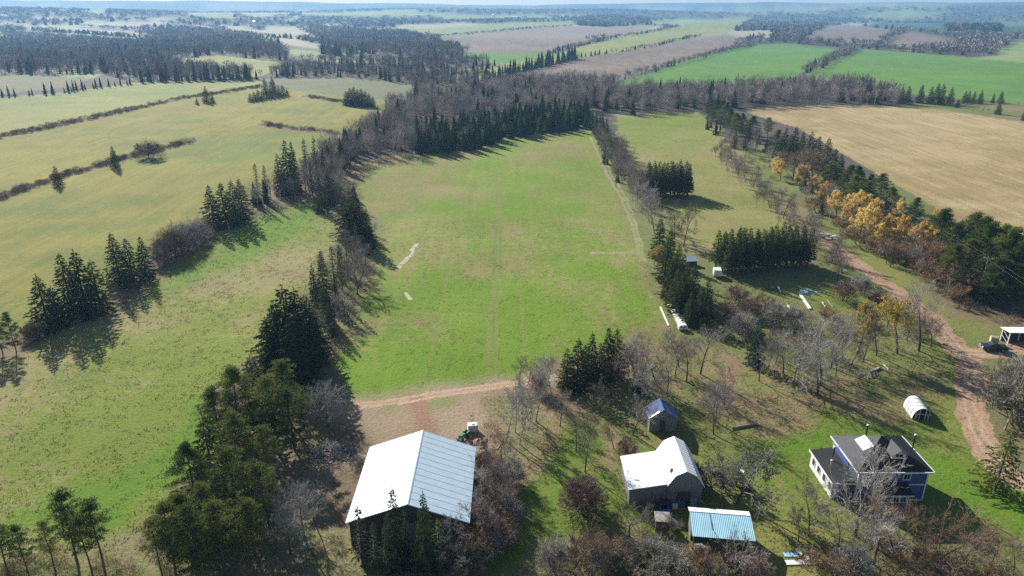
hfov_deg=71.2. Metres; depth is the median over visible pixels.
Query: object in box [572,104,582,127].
spruce tree
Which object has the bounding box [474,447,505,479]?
bush
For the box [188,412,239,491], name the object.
spruce tree
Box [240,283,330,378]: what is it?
spruce tree
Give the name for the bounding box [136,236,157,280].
spruce tree
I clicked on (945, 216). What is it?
pine tree
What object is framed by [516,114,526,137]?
spruce tree
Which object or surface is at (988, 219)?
pine tree
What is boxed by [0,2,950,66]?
fields
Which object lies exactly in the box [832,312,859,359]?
bare tree
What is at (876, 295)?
bush
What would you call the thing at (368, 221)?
spruce tree
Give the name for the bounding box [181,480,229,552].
pine tree
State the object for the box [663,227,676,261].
spruce tree
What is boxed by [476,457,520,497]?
bush
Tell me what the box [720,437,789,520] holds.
apple tree
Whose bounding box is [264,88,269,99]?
spruce tree
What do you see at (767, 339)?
bare tree
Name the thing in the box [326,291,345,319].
bare tree
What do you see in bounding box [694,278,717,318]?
spruce tree
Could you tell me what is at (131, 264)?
spruce tree
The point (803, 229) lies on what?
spruce tree
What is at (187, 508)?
pine tree
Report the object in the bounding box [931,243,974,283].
pine tree
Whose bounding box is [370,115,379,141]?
spruce tree
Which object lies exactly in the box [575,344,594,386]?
spruce tree
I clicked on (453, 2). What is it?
sky
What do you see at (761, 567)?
bush
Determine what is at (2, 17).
house
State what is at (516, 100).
spruce tree
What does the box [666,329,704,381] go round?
bare tree
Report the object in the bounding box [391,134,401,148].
bare tree
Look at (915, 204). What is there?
pine tree
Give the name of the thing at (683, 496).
door
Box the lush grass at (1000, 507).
[0,201,1023,575]
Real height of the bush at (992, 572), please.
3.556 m
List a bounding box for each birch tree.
[337,399,345,425]
[467,483,486,523]
[472,464,492,502]
[493,387,535,441]
[503,375,530,431]
[513,377,530,412]
[515,388,544,444]
[527,357,549,397]
[531,352,561,394]
[629,180,663,233]
[639,180,656,222]
[999,353,1023,429]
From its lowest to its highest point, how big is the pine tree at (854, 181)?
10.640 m
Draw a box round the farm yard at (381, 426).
[295,369,555,529]
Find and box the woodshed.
[684,257,697,265]
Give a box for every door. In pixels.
[383,523,434,545]
[659,421,664,431]
[677,492,690,505]
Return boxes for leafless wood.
[0,5,1023,308]
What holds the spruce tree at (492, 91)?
on the woodland floor
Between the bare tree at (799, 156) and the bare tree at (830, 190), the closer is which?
the bare tree at (830, 190)
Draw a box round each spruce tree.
[22,273,72,335]
[43,286,73,330]
[51,166,64,186]
[51,255,90,323]
[61,249,108,321]
[77,260,122,317]
[102,232,138,289]
[109,146,121,168]
[114,239,154,288]
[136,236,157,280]
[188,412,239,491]
[198,184,227,230]
[200,86,210,103]
[206,466,243,546]
[210,183,241,230]
[221,179,253,227]
[231,179,255,222]
[232,354,278,436]
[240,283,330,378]
[243,316,295,378]
[249,182,262,205]
[252,91,257,101]
[253,164,263,204]
[255,90,262,100]
[256,301,292,373]
[260,78,270,93]
[261,165,270,202]
[261,181,271,203]
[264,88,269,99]
[266,313,322,393]
[267,288,333,373]
[268,76,276,92]
[271,153,288,196]
[272,88,278,97]
[275,86,282,96]
[277,139,302,194]
[280,85,286,96]
[281,174,292,195]
[288,141,302,189]
[299,294,330,365]
[300,137,311,182]
[308,161,315,195]
[308,262,320,308]
[311,135,322,177]
[311,296,320,330]
[311,307,337,356]
[312,176,332,213]
[314,251,333,300]
[314,277,322,315]
[318,149,328,179]
[318,281,324,314]
[319,283,336,326]
[320,172,337,205]
[322,302,337,337]
[324,146,333,171]
[328,156,340,190]
[328,247,341,296]
[330,195,359,241]
[332,273,345,308]
[335,138,350,170]
[336,248,347,289]
[337,190,369,244]
[341,91,349,105]
[344,88,354,105]
[344,240,352,275]
[345,135,355,158]
[345,200,377,247]
[347,505,374,567]
[349,88,357,105]
[351,223,359,256]
[352,89,362,106]
[354,131,363,153]
[356,89,365,106]
[357,127,367,150]
[360,91,369,106]
[362,210,373,235]
[364,93,373,106]
[365,522,382,570]
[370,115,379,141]
[371,96,375,106]
[378,526,394,575]
[381,485,412,575]
[390,124,401,147]
[398,507,416,562]
[408,121,425,149]
[409,115,423,144]
[409,492,442,575]
[421,124,426,146]
[422,127,432,152]
[427,518,445,567]
[428,116,434,128]
[429,124,443,153]
[437,123,441,141]
[439,127,447,152]
[440,114,444,127]
[443,117,447,135]
[444,128,453,152]
[451,117,455,138]
[453,120,457,139]
[454,119,459,144]
[458,129,468,150]
[460,115,464,128]
[463,117,475,144]
[466,127,475,150]
[470,114,476,133]
[471,120,476,141]
[473,121,485,147]
[474,99,480,120]
[479,115,482,129]
[480,85,485,99]
[481,119,488,144]
[482,108,487,119]
[484,121,495,145]
[490,86,497,108]
[493,117,503,140]
[500,109,508,131]
[511,93,518,113]
[514,113,527,136]
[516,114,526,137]
[523,109,531,133]
[550,103,560,120]
[554,348,579,392]
[558,111,567,131]
[558,336,594,395]
[564,106,574,130]
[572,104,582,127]
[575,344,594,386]
[579,330,601,389]
[585,100,591,120]
[586,343,610,387]
[597,327,619,383]
[602,326,628,382]
[631,374,645,395]
[642,165,653,192]
[646,216,667,258]
[651,164,660,192]
[651,243,675,283]
[654,258,678,301]
[655,167,666,196]
[660,166,671,197]
[661,251,680,291]
[662,270,686,310]
[663,161,670,187]
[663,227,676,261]
[666,166,677,197]
[667,163,677,188]
[667,272,692,316]
[672,165,679,195]
[672,246,684,273]
[673,168,683,197]
[675,254,687,283]
[677,169,688,197]
[679,292,698,326]
[680,261,694,302]
[682,163,694,195]
[683,263,701,309]
[684,167,693,197]
[686,284,712,329]
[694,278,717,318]
[708,230,723,266]
[714,231,729,270]
[720,238,736,275]
[724,235,734,261]
[728,229,735,252]
[729,234,744,274]
[730,131,738,148]
[733,229,742,261]
[737,237,750,273]
[739,125,753,149]
[739,230,747,268]
[742,235,756,272]
[742,315,767,369]
[747,233,754,269]
[749,233,762,272]
[755,232,761,263]
[756,230,771,271]
[762,232,775,270]
[766,226,774,266]
[771,234,782,270]
[773,228,781,266]
[774,128,789,155]
[776,233,789,269]
[780,133,798,163]
[780,221,788,244]
[782,231,795,267]
[783,224,794,244]
[784,227,793,263]
[785,126,800,153]
[786,228,799,263]
[789,231,802,267]
[795,133,806,162]
[795,229,810,267]
[797,225,807,263]
[798,169,808,190]
[799,132,818,165]
[803,227,817,266]
[807,136,824,170]
[811,138,835,174]
[825,148,839,179]
[828,154,844,185]
[834,170,850,198]
[860,79,873,102]
[869,80,884,103]
[886,243,896,266]
[896,87,905,103]
[896,196,906,217]
[903,87,913,104]
[914,85,924,102]
[923,87,934,103]
[932,83,942,103]
[933,235,955,272]
[936,84,948,104]
[939,254,974,300]
[946,87,955,103]
[954,99,959,107]
[959,423,1023,502]
[960,91,968,103]
[965,246,994,300]
[970,91,976,103]
[977,90,983,102]
[992,102,1001,114]
[996,92,1004,102]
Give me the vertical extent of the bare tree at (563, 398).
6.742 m
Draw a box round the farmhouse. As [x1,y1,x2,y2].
[809,424,934,512]
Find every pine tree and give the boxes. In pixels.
[0,312,23,352]
[0,322,12,353]
[0,523,20,575]
[1,524,36,575]
[29,517,61,571]
[45,487,86,566]
[63,511,98,575]
[70,495,112,566]
[138,518,169,575]
[143,498,188,575]
[150,491,205,574]
[159,500,225,575]
[160,440,216,504]
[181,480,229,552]
[191,498,243,575]
[194,384,237,442]
[201,443,259,516]
[203,364,258,436]
[211,409,259,474]
[226,495,277,559]
[235,457,289,527]
[240,422,288,480]
[245,372,289,440]
[265,357,315,419]
[266,385,311,450]
[704,99,714,120]
[707,98,724,120]
[713,102,730,126]
[722,108,736,126]
[726,112,744,133]
[735,113,750,132]
[743,116,761,138]
[762,117,776,136]
[766,129,785,152]
[819,161,840,188]
[834,165,856,189]
[837,173,862,200]
[848,166,867,190]
[857,181,879,205]
[862,174,880,192]
[867,173,895,203]
[879,187,902,213]
[904,197,925,221]
[924,207,955,248]
[925,215,949,242]
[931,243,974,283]
[934,223,971,254]
[949,238,985,268]
[950,211,984,257]
[957,221,1006,278]
[962,214,1000,261]
[967,256,1016,304]
[970,234,1023,289]
[983,223,1019,256]
[983,226,1023,285]
[984,259,1023,305]
[992,240,1023,300]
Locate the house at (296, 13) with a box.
[290,12,301,14]
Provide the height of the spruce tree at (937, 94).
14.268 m
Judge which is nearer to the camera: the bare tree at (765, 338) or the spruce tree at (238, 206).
the bare tree at (765, 338)
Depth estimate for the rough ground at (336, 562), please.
88.72 m
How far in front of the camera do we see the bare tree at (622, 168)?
255.49 m
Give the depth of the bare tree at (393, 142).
300.94 m
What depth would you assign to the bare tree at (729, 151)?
281.69 m
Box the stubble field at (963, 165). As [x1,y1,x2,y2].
[742,104,1023,234]
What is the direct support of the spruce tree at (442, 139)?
on the meadow
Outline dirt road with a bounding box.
[346,232,1023,489]
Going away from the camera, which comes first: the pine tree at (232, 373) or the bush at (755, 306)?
the pine tree at (232, 373)
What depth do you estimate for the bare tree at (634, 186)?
226.98 m
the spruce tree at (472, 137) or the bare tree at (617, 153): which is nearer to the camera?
the bare tree at (617, 153)
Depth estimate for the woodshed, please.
177.20 m
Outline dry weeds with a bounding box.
[0,203,1022,575]
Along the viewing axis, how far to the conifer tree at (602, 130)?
328.87 m
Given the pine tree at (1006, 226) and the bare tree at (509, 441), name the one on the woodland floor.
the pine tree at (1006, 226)
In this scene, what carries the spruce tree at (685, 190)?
on the pasture
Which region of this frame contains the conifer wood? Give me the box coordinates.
[0,6,1023,254]
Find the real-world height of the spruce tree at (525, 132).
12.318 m
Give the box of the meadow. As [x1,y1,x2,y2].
[327,129,782,410]
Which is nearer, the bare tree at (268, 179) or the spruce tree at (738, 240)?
the spruce tree at (738, 240)
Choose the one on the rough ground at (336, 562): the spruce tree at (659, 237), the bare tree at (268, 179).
the spruce tree at (659, 237)
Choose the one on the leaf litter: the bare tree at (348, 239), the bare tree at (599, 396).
the bare tree at (599, 396)
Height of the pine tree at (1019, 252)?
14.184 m
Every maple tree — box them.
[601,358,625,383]
[645,245,663,264]
[766,332,803,352]
[796,317,828,341]
[849,300,884,354]
[872,293,923,353]
[879,287,907,327]
[907,310,947,347]
[922,236,953,272]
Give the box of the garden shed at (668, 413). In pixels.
[645,398,678,431]
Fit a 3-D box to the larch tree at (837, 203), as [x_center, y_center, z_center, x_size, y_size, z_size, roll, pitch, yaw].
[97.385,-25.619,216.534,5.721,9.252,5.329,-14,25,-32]
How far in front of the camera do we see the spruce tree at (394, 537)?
79.88 m
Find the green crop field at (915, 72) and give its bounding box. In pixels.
[446,42,1023,102]
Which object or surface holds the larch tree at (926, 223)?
on the woodland floor
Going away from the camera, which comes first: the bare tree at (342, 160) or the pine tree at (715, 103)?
the bare tree at (342, 160)
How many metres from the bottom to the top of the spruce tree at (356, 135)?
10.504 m
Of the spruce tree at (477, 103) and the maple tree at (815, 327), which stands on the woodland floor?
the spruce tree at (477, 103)
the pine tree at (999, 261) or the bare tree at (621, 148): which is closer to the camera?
the pine tree at (999, 261)
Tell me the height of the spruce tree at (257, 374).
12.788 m
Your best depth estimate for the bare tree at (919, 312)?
130.65 m
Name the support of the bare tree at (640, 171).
on the rough ground at (336, 562)
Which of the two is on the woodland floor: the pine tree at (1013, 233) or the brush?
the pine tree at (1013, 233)
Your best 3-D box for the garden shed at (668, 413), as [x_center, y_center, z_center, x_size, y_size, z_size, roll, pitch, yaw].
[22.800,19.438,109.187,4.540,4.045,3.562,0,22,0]
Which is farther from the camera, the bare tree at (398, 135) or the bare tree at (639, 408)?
the bare tree at (398, 135)
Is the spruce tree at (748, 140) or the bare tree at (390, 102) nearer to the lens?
the spruce tree at (748, 140)
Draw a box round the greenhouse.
[903,395,931,420]
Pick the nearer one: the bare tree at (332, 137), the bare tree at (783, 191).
the bare tree at (783, 191)
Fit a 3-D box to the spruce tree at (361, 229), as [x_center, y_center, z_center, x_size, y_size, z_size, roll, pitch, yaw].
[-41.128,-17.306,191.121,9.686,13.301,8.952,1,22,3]
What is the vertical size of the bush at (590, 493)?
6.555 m
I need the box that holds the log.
[870,366,880,372]
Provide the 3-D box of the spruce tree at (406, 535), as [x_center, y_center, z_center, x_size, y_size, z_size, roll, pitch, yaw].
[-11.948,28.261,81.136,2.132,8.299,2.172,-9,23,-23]
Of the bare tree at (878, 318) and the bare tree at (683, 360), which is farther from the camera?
the bare tree at (878, 318)
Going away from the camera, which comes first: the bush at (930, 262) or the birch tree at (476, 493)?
the birch tree at (476, 493)
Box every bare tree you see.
[246,182,265,209]
[256,490,318,564]
[260,174,277,195]
[260,477,331,540]
[270,168,285,185]
[286,176,301,199]
[291,492,328,526]
[294,157,311,187]
[294,378,349,426]
[298,161,316,192]
[299,177,310,192]
[302,151,317,176]
[308,154,321,166]
[309,172,321,185]
[311,164,322,182]
[311,302,335,334]
[312,162,324,179]
[314,251,331,274]
[317,132,331,150]
[317,167,327,182]
[318,138,334,153]
[321,305,342,326]
[322,153,339,171]
[324,257,358,279]
[325,180,338,203]
[326,132,338,150]
[326,150,344,168]
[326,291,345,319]
[327,156,344,175]
[328,240,345,271]
[329,166,344,188]
[329,223,353,246]
[330,140,343,152]
[331,168,346,201]
[332,131,346,145]
[334,259,370,293]
[335,154,347,166]
[335,241,369,261]
[336,232,365,254]
[336,301,357,322]
[339,149,349,167]
[339,229,361,254]
[340,132,355,161]
[342,140,354,168]
[342,178,358,197]
[343,253,363,278]
[344,120,357,133]
[345,140,360,163]
[346,250,368,277]
[351,141,363,162]
[352,258,378,288]
[353,136,366,159]
[359,129,374,157]
[359,242,376,264]
[360,116,371,126]
[363,113,374,124]
[363,128,375,153]
[365,123,378,148]
[370,138,378,156]
[373,136,386,156]
[382,135,392,148]
[384,96,395,109]
[384,121,395,134]
[385,127,395,149]
[387,135,399,152]
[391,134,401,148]
[393,128,403,151]
[394,120,404,131]
[403,119,415,133]
[403,120,414,144]
[403,129,418,153]
[415,101,425,115]
[421,124,432,138]
[434,510,467,553]
[443,102,453,118]
[454,498,489,537]
[468,440,508,476]
[473,499,509,538]
[476,427,519,459]
[483,444,526,488]
[487,472,518,517]
[495,94,504,115]
[501,96,513,108]
[510,356,526,384]
[518,355,535,383]
[520,93,530,106]
[527,384,553,421]
[543,356,556,383]
[547,387,572,425]
[552,509,615,575]
[563,405,587,451]
[570,412,601,471]
[582,88,592,102]
[586,377,615,415]
[596,131,604,150]
[601,132,621,162]
[601,144,610,168]
[602,419,619,448]
[609,135,628,157]
[609,161,624,179]
[611,141,636,171]
[612,144,631,180]
[613,330,650,388]
[616,159,629,184]
[618,137,629,151]
[619,161,633,186]
[620,341,663,388]
[621,150,647,184]
[622,396,663,434]
[623,358,670,404]
[625,155,642,179]
[627,176,640,202]
[627,177,640,190]
[629,179,644,201]
[630,329,661,363]
[631,337,664,384]
[636,165,654,195]
[637,171,649,200]
[643,191,661,217]
[644,196,660,220]
[646,368,673,400]
[650,353,686,391]
[658,324,681,367]
[663,199,688,239]
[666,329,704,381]
[667,334,689,376]
[672,203,704,245]
[685,323,729,374]
[693,382,736,434]
[694,378,738,421]
[713,364,737,403]
[716,139,730,154]
[720,144,732,159]
[726,147,739,168]
[732,154,746,174]
[733,158,749,181]
[739,338,782,380]
[748,125,765,148]
[749,162,762,187]
[757,325,806,374]
[759,178,774,207]
[762,329,773,352]
[764,325,797,364]
[769,140,827,180]
[771,188,787,213]
[773,189,797,217]
[774,310,869,390]
[781,346,813,382]
[783,337,849,395]
[786,323,818,368]
[787,501,815,541]
[788,466,831,536]
[794,148,825,177]
[795,326,828,358]
[800,209,819,228]
[800,230,827,244]
[804,210,825,237]
[805,493,866,558]
[807,227,821,241]
[810,232,823,256]
[810,439,911,536]
[816,181,834,206]
[820,313,861,365]
[823,227,848,263]
[827,185,845,211]
[828,342,853,376]
[830,236,862,271]
[831,248,853,279]
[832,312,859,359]
[832,332,875,371]
[843,205,866,220]
[844,494,919,564]
[846,483,927,556]
[850,320,885,361]
[855,298,894,355]
[861,307,890,336]
[862,225,875,246]
[878,239,899,262]
[880,205,900,228]
[882,276,963,351]
[891,297,930,340]
[893,490,1007,575]
[897,494,955,547]
[900,244,926,271]
[902,226,932,246]
[910,246,932,264]
[950,528,996,566]
[971,519,1023,561]
[973,363,1023,438]
[1000,532,1023,575]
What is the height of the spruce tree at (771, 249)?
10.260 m
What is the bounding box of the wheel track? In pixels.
[589,137,654,296]
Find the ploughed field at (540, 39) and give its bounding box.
[441,24,953,83]
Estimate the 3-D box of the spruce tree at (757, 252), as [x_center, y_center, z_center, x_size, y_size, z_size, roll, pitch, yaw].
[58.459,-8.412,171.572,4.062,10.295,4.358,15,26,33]
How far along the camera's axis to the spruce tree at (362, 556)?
80.81 m
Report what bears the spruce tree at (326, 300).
on the woodland floor
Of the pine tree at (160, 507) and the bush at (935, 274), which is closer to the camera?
the pine tree at (160, 507)
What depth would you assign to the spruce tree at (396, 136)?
321.78 m
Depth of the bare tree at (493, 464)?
95.02 m
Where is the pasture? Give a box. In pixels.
[0,111,1023,575]
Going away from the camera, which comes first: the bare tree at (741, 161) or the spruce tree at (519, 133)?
the bare tree at (741, 161)
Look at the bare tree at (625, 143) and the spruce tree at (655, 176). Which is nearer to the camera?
the spruce tree at (655, 176)
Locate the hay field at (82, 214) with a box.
[0,15,752,335]
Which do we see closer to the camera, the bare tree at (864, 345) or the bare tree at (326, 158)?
the bare tree at (864, 345)
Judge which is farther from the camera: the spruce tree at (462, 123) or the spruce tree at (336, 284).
the spruce tree at (462, 123)
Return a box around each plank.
[660,307,669,325]
[732,423,757,428]
[783,552,797,556]
[784,559,817,564]
[799,294,811,308]
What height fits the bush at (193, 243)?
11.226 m
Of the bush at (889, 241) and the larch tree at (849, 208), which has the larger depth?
the larch tree at (849, 208)
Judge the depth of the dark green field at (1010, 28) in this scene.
3075.10 m
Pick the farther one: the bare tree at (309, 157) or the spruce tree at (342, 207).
the bare tree at (309, 157)
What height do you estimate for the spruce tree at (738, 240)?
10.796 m
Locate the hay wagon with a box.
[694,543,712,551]
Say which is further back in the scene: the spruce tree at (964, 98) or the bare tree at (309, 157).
the spruce tree at (964, 98)
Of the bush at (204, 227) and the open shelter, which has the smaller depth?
the open shelter
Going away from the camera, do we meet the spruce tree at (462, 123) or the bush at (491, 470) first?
the bush at (491, 470)
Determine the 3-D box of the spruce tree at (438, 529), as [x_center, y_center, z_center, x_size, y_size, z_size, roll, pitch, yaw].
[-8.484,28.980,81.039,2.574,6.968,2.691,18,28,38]
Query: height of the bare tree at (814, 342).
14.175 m
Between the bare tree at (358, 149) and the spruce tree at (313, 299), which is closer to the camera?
the spruce tree at (313, 299)
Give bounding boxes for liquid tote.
[467,421,477,433]
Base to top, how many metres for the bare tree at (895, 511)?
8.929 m
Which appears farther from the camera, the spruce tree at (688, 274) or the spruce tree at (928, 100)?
the spruce tree at (928, 100)
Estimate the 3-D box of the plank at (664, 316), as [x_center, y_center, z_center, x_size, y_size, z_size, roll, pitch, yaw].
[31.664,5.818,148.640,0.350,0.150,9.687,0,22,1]
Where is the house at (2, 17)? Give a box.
[0,14,8,18]
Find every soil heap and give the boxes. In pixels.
[464,440,472,445]
[471,436,487,449]
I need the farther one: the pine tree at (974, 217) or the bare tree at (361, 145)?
the bare tree at (361, 145)
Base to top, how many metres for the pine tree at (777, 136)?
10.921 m
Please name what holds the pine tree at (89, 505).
on the rough ground at (336, 562)
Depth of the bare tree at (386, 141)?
304.50 m
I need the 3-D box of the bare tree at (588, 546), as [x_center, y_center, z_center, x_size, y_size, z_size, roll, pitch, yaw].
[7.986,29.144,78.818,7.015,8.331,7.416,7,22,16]
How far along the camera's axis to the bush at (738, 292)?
154.06 m
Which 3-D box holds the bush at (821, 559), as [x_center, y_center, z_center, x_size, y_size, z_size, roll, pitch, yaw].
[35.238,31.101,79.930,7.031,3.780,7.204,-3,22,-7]
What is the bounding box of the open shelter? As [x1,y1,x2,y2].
[688,507,754,554]
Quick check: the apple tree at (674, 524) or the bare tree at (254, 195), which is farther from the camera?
the bare tree at (254, 195)
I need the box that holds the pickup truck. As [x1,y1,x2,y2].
[979,341,1008,352]
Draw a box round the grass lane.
[420,180,526,386]
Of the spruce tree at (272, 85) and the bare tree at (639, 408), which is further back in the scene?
the spruce tree at (272, 85)
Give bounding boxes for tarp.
[799,288,819,294]
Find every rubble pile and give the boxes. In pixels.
[795,548,818,560]
[820,233,837,239]
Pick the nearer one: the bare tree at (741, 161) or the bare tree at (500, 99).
the bare tree at (741, 161)
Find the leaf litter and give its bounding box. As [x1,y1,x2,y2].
[511,261,988,518]
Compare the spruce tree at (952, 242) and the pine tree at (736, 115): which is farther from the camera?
the pine tree at (736, 115)
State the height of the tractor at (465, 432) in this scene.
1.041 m
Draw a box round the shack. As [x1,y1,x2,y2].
[654,511,677,531]
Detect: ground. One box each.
[0,0,1023,39]
[0,84,1023,575]
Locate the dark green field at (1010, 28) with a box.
[865,17,1023,34]
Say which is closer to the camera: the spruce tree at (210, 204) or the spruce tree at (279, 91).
the spruce tree at (210, 204)
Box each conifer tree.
[588,109,594,129]
[591,112,598,133]
[598,119,604,144]
[599,122,607,150]
[606,130,612,157]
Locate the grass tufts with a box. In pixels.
[335,219,1023,575]
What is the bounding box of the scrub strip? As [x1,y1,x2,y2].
[0,86,1023,361]
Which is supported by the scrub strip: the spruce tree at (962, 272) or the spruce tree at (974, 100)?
the spruce tree at (962, 272)
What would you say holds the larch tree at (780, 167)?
on the rough ground at (336, 562)
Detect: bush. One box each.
[18,323,39,343]
[23,319,48,341]
[131,138,166,159]
[146,241,174,266]
[147,224,194,264]
[164,218,199,255]
[169,215,214,248]
[184,215,217,242]
[196,217,216,235]
[429,536,492,575]
[454,525,504,573]
[469,492,511,540]
[472,473,512,512]
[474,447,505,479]
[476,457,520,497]
[476,509,522,560]
[482,485,526,531]
[490,477,521,500]
[502,454,527,485]
[528,367,549,395]
[534,529,574,575]
[555,470,610,528]
[561,527,621,575]
[593,536,630,575]
[601,531,661,575]
[612,438,638,460]
[626,536,703,575]
[628,531,663,570]
[650,539,694,575]
[671,540,711,575]
[689,547,732,575]
[694,450,752,498]
[711,296,740,323]
[722,305,762,338]
[724,282,751,305]
[736,293,765,316]
[738,553,776,575]
[754,292,775,310]
[758,297,798,329]
[785,303,806,326]
[791,543,864,575]
[802,196,830,213]
[819,306,844,328]
[823,539,880,575]
[831,216,854,233]
[831,278,859,304]
[842,226,873,244]
[851,273,875,296]
[864,234,888,255]
[869,290,889,303]
[874,544,936,575]
[878,232,910,260]
[884,241,918,264]
[905,253,933,268]
[906,256,963,280]
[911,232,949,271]
[914,264,978,287]
[922,548,979,575]
[940,283,972,302]
[953,273,988,297]
[957,548,1018,575]
[972,379,1023,423]
[987,351,1023,386]
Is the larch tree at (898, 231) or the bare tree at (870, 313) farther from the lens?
the larch tree at (898, 231)
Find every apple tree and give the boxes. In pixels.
[611,495,655,536]
[659,512,686,536]
[714,520,771,573]
[720,437,789,520]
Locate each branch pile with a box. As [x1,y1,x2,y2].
[308,439,359,466]
[850,366,885,378]
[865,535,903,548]
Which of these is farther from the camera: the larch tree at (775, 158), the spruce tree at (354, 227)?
the larch tree at (775, 158)
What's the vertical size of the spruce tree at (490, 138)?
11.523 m
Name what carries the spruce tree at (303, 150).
on the woodland floor
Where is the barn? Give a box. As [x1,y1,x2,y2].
[620,436,704,505]
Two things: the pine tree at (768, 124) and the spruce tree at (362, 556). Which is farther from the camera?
the pine tree at (768, 124)
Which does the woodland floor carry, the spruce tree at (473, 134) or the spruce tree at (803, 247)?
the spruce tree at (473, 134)
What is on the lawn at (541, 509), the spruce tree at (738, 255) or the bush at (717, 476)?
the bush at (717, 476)
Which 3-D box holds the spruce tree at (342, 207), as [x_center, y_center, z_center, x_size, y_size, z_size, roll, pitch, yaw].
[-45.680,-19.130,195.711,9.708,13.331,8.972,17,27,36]
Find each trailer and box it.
[677,323,687,330]
[713,267,721,276]
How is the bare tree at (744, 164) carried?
on the pasture
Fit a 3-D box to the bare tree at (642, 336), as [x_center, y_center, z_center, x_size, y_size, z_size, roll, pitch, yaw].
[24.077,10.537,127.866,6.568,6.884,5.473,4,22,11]
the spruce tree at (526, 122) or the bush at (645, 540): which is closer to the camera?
the bush at (645, 540)
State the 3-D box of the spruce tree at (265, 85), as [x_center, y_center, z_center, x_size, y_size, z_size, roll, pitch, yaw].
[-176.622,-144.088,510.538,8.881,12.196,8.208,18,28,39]
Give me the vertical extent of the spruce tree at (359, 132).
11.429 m
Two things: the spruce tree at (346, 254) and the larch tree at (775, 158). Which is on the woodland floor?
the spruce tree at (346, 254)
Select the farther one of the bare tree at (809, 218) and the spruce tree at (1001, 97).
the spruce tree at (1001, 97)
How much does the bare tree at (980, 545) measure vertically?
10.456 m
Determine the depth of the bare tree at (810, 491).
85.03 m
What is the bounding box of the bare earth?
[344,154,824,454]
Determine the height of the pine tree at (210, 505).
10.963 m
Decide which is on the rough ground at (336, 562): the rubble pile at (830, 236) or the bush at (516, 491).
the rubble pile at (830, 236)
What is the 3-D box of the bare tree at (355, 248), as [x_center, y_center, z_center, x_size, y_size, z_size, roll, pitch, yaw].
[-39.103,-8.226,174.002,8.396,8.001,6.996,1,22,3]
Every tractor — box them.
[456,429,470,441]
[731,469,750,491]
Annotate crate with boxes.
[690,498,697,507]
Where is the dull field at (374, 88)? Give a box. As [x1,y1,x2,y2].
[0,74,413,99]
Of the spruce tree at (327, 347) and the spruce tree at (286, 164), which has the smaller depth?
the spruce tree at (327, 347)
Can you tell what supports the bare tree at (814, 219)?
on the woodland floor
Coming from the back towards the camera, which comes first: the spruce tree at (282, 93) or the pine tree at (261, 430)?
the spruce tree at (282, 93)
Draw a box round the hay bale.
[989,335,998,342]
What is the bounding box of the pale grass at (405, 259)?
[384,243,418,299]
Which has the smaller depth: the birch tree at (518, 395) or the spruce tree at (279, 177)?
the birch tree at (518, 395)
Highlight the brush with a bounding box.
[0,84,1023,575]
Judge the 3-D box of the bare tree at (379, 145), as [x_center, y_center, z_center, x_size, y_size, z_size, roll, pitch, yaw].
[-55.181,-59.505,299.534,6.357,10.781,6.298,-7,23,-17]
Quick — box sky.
[28,0,1023,4]
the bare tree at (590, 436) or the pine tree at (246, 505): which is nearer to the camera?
the pine tree at (246, 505)
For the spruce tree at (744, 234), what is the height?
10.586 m
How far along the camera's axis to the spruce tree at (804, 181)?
247.43 m
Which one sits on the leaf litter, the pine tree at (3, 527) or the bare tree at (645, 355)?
the bare tree at (645, 355)
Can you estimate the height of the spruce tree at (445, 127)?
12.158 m
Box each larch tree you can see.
[771,157,781,174]
[772,160,785,180]
[794,165,804,184]
[797,162,811,177]
[806,174,819,191]
[814,181,831,196]
[826,189,843,216]
[841,192,857,207]
[841,201,858,220]
[848,189,877,214]
[848,202,880,242]
[864,207,883,232]
[870,223,888,240]
[871,197,887,217]
[880,213,902,236]
[885,226,903,242]
[892,199,907,221]
[897,214,912,239]
[906,223,924,248]
[916,225,941,245]
[917,218,929,235]
[932,208,940,215]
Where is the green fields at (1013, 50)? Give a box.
[0,2,1023,91]
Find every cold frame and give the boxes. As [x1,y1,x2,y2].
[671,310,681,318]
[675,317,685,323]
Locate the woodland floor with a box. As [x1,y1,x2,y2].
[0,37,1023,575]
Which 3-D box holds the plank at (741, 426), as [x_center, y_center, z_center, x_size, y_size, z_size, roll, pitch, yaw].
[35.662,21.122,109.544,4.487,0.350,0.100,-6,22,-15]
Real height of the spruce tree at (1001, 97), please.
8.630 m
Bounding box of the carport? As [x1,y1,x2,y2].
[1000,327,1023,344]
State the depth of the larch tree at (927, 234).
181.64 m
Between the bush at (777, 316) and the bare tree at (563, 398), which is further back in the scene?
the bush at (777, 316)
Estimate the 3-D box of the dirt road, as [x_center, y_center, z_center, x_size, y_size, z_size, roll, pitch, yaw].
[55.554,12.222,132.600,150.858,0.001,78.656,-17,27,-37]
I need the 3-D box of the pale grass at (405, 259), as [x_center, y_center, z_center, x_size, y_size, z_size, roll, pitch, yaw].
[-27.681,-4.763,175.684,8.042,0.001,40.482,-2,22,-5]
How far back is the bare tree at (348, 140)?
291.11 m
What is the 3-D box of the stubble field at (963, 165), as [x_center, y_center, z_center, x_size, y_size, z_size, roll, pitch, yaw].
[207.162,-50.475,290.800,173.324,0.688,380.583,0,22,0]
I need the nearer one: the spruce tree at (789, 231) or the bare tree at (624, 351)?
the bare tree at (624, 351)
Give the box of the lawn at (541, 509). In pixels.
[461,83,1023,575]
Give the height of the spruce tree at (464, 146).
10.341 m
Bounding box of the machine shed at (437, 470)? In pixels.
[345,430,475,545]
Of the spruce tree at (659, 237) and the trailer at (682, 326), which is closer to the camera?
the trailer at (682, 326)
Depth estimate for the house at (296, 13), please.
3198.25 m
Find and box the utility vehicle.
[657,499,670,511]

